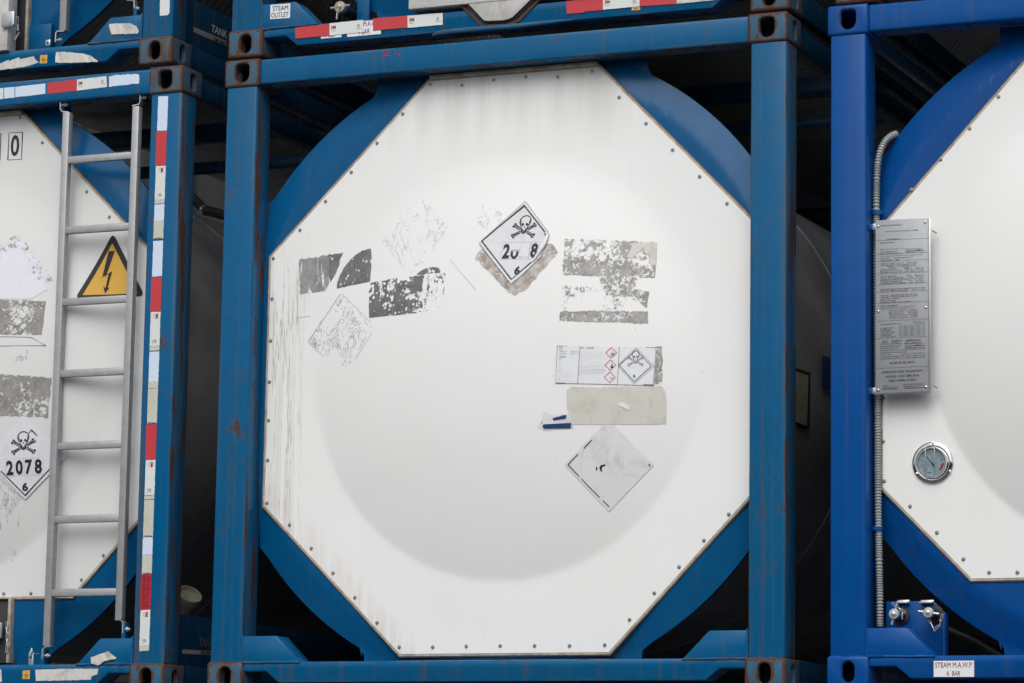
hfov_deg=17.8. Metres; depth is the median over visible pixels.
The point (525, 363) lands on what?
tank container
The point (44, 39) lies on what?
tank container
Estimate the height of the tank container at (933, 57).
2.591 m
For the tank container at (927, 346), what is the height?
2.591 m
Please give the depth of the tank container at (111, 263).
13.63 m
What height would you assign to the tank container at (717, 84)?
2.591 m
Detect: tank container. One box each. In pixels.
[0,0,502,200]
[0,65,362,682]
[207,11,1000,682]
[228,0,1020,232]
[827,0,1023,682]
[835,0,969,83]
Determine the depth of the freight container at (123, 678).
21.06 m

